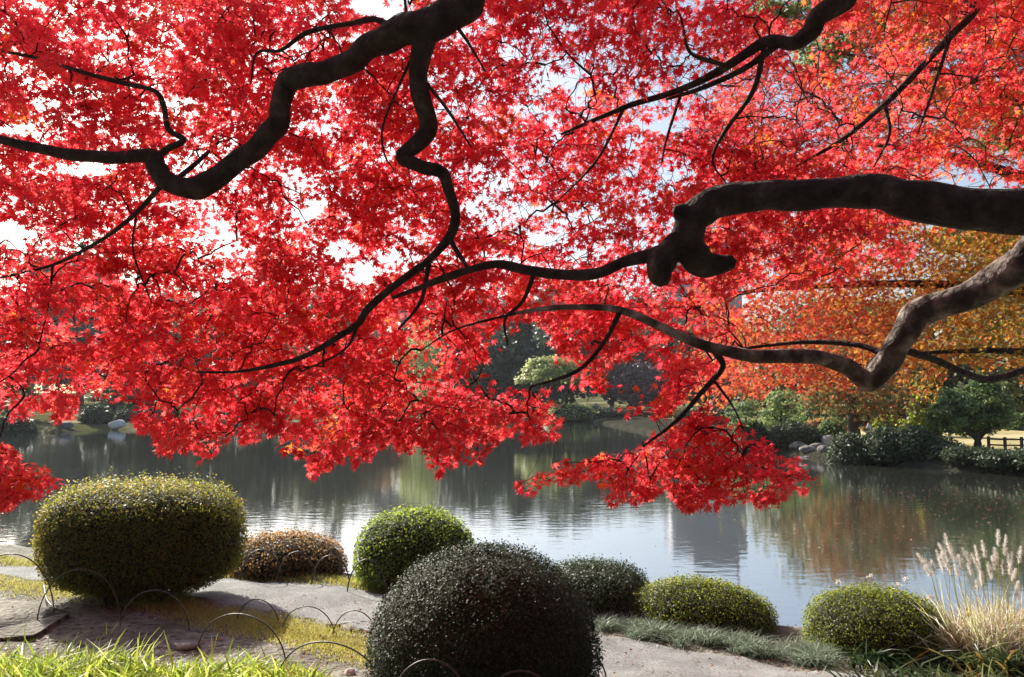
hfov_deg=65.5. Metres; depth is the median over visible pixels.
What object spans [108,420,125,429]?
rock
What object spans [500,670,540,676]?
wire hoop
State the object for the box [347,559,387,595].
wire hoop
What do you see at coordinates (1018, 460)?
clipped shrub
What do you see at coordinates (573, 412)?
clipped shrub
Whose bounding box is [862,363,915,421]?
evergreen tree
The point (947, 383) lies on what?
evergreen tree
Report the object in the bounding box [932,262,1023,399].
evergreen tree
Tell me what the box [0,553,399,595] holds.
bank grass
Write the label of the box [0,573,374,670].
turf grass
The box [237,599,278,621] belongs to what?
wire hoop
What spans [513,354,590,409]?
umbrella pine
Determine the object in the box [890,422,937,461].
clipped shrub
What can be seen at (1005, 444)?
rail fence
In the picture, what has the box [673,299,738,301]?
window
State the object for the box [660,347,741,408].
broadleaf tree
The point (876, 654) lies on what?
leafy plant
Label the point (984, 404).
clipped tree
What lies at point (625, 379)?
bare tree
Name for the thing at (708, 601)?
shrub
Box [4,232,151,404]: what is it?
evergreen tree
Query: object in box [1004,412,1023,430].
clipped shrub
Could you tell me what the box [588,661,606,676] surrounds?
wire hoop
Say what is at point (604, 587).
flat shrub
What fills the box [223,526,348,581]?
shrub
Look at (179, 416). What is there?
clipped shrub
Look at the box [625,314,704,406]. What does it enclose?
broadleaf tree
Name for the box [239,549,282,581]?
wire hoop
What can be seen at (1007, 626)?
plume grass
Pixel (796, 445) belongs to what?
rock
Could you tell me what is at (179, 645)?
rock
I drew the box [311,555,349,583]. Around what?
wire hoop
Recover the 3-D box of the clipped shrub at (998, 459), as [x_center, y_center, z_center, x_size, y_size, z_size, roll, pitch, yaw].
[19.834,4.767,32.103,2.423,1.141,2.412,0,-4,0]
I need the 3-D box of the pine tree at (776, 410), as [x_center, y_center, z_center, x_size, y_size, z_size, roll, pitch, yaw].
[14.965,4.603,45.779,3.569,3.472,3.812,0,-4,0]
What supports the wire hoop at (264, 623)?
on the ground at (144, 625)
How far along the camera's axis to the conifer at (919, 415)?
46.55 m
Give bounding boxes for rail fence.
[987,436,1023,449]
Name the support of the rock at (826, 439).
on the ground at (144, 625)
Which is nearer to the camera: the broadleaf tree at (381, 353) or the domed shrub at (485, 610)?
the domed shrub at (485, 610)
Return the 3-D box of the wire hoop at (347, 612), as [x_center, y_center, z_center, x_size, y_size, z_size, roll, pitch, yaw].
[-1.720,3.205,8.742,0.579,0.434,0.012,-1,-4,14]
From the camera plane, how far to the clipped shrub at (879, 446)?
35.54 m
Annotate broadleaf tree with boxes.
[166,304,268,409]
[271,315,367,409]
[339,348,416,408]
[577,319,656,406]
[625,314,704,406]
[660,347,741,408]
[716,280,949,421]
[726,361,834,421]
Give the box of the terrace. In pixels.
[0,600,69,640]
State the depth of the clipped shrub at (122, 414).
78.39 m
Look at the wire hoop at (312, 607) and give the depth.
8.99 m
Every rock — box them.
[56,421,73,428]
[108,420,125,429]
[169,640,197,650]
[344,668,355,675]
[788,441,806,448]
[799,445,816,452]
[809,443,823,447]
[817,445,828,451]
[820,435,833,445]
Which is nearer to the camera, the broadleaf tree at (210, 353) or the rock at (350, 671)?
the rock at (350, 671)
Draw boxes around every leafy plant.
[810,651,936,676]
[826,637,960,672]
[865,636,984,671]
[899,637,1023,672]
[900,649,1008,676]
[907,634,1023,676]
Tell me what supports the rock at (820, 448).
on the ground at (144, 625)
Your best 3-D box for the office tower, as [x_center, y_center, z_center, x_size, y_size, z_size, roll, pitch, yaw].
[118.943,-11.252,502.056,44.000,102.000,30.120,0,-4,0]
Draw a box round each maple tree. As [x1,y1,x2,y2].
[0,0,1023,516]
[677,0,1023,413]
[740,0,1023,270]
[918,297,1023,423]
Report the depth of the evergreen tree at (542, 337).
124.53 m
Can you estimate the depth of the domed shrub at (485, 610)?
6.47 m
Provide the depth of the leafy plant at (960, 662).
7.86 m
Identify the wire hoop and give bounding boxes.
[0,553,54,613]
[37,569,120,619]
[43,585,54,607]
[119,590,189,630]
[196,613,285,658]
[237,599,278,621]
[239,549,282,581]
[277,551,316,582]
[279,641,372,670]
[282,606,334,633]
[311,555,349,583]
[332,610,372,634]
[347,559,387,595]
[400,659,459,676]
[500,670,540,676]
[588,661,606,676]
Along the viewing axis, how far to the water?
21.80 m
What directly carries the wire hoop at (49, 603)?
on the ground at (144, 625)
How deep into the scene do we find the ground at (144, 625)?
9.21 m
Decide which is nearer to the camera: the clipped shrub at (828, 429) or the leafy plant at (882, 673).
the leafy plant at (882, 673)
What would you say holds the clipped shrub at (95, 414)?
on the ground at (144, 625)
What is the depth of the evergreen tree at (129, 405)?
87.93 m
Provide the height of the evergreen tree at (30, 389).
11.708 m
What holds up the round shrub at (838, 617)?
on the ground at (144, 625)
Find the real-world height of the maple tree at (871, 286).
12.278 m
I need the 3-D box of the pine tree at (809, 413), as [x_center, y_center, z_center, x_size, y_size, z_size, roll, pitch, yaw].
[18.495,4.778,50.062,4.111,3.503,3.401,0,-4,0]
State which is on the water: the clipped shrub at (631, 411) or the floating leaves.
the floating leaves
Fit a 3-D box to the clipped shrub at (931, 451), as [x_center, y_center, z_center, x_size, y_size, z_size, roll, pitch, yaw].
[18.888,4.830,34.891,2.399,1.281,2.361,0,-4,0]
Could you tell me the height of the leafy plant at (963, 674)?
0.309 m
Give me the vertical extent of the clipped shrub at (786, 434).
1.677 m
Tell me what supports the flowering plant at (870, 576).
on the ground at (144, 625)
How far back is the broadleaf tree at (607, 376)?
125.59 m
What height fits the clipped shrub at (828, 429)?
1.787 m
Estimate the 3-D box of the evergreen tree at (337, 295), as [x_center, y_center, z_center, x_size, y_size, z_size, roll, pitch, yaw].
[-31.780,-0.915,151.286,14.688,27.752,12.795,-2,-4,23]
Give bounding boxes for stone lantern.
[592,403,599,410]
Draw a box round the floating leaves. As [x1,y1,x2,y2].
[214,455,1022,563]
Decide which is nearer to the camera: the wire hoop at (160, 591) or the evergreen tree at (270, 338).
the wire hoop at (160, 591)
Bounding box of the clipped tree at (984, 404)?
[922,379,1018,447]
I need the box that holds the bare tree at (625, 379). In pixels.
[607,359,670,407]
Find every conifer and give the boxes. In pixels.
[470,310,582,409]
[895,374,930,430]
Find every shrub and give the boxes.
[0,412,41,434]
[28,466,251,603]
[77,403,114,423]
[114,408,138,421]
[137,408,163,420]
[159,404,180,420]
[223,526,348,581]
[350,503,474,591]
[363,534,605,676]
[377,404,407,416]
[546,402,599,420]
[547,553,651,622]
[596,406,630,417]
[622,406,640,416]
[629,569,779,638]
[638,407,654,416]
[672,406,704,418]
[700,406,735,424]
[733,418,775,452]
[766,419,823,447]
[800,578,951,662]
[806,417,828,431]
[817,416,846,437]
[823,429,875,464]
[858,425,907,464]
[872,414,901,430]
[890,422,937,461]
[921,434,967,460]
[922,420,945,439]
[938,444,995,467]
[973,443,1021,471]
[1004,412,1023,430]
[1007,448,1023,469]
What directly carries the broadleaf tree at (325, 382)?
on the ground at (144, 625)
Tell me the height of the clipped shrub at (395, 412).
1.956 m
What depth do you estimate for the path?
9.39 m
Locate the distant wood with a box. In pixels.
[1,280,893,393]
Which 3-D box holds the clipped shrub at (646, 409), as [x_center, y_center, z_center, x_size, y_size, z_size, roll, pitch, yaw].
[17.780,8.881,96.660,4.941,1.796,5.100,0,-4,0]
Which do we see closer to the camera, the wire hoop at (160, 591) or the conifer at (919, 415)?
the wire hoop at (160, 591)
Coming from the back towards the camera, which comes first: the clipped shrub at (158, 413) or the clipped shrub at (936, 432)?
the clipped shrub at (158, 413)
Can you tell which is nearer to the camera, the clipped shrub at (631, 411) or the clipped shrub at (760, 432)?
the clipped shrub at (760, 432)
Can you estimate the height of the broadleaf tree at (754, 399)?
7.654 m
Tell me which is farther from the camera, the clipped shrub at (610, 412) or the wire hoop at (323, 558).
the clipped shrub at (610, 412)
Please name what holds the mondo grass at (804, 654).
on the ground at (144, 625)
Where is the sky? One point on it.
(363, 273)
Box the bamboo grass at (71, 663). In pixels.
[0,621,358,676]
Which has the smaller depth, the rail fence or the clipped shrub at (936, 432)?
the rail fence
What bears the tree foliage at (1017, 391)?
on the ground at (144, 625)
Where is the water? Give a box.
[0,421,1023,626]
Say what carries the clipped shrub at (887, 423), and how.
on the ground at (144, 625)
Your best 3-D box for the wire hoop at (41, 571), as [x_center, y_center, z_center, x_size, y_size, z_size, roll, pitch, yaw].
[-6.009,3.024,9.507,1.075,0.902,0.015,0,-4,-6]
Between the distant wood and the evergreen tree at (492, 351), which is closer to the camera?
the evergreen tree at (492, 351)
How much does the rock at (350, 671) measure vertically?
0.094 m
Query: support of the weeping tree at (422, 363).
on the ground at (144, 625)
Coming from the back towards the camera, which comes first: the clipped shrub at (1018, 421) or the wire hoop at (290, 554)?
the clipped shrub at (1018, 421)
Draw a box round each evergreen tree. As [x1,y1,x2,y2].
[0,316,57,415]
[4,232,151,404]
[96,321,203,410]
[206,317,318,407]
[320,262,349,403]
[427,316,511,401]
[532,317,616,404]
[714,327,754,408]
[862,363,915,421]
[887,276,950,374]
[907,304,1023,418]
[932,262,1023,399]
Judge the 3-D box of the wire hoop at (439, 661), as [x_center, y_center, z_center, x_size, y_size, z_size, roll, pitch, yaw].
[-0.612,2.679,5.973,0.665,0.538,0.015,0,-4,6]
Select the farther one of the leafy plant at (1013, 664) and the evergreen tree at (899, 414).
the evergreen tree at (899, 414)
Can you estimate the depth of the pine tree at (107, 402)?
83.24 m
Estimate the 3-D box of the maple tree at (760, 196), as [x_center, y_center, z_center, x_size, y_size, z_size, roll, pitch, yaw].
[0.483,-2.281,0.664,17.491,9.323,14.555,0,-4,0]
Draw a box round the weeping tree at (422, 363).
[393,320,447,409]
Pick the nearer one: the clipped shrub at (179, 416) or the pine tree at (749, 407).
the pine tree at (749, 407)
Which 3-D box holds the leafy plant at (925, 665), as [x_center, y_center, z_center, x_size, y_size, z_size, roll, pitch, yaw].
[4.104,3.167,7.999,1.176,0.297,0.890,0,-4,0]
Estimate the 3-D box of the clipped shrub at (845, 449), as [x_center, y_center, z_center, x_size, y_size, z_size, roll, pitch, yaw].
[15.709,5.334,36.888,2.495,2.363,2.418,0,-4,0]
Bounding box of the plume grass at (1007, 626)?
[858,529,1023,664]
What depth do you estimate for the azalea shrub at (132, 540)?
9.91 m
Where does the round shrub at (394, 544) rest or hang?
on the ground at (144, 625)
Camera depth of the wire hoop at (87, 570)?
9.38 m
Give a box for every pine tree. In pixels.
[84,378,138,416]
[721,400,765,436]
[747,388,803,429]
[787,387,843,423]
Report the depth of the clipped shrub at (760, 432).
43.59 m
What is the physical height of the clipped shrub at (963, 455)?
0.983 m
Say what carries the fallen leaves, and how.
on the ground at (144, 625)
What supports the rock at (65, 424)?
on the ground at (144, 625)
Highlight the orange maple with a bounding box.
[762,323,954,434]
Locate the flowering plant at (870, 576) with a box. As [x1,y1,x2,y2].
[835,573,933,605]
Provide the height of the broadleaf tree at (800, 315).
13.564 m
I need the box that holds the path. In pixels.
[0,566,878,676]
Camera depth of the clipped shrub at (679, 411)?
86.49 m
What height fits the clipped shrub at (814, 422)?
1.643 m
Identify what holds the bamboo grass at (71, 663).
on the ground at (144, 625)
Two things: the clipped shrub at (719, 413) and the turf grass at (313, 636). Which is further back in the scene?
the clipped shrub at (719, 413)
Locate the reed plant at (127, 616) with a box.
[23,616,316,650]
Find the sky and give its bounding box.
[0,0,1023,392]
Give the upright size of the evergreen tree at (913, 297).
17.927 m
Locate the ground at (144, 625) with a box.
[0,393,1023,676]
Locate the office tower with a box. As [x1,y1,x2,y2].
[661,240,741,393]
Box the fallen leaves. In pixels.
[4,593,852,676]
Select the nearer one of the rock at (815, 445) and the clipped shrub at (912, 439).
the clipped shrub at (912, 439)
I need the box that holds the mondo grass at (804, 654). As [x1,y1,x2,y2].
[588,605,862,669]
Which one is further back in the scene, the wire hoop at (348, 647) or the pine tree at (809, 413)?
the pine tree at (809, 413)
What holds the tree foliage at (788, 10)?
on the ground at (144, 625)
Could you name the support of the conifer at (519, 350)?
on the ground at (144, 625)
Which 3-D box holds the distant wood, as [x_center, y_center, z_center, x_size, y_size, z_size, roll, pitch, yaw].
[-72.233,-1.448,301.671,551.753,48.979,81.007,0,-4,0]
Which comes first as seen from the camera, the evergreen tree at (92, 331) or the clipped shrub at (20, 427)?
the clipped shrub at (20, 427)
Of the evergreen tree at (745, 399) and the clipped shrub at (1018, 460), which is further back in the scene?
the evergreen tree at (745, 399)
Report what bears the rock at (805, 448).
on the ground at (144, 625)
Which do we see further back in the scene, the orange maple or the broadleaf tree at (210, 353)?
the broadleaf tree at (210, 353)

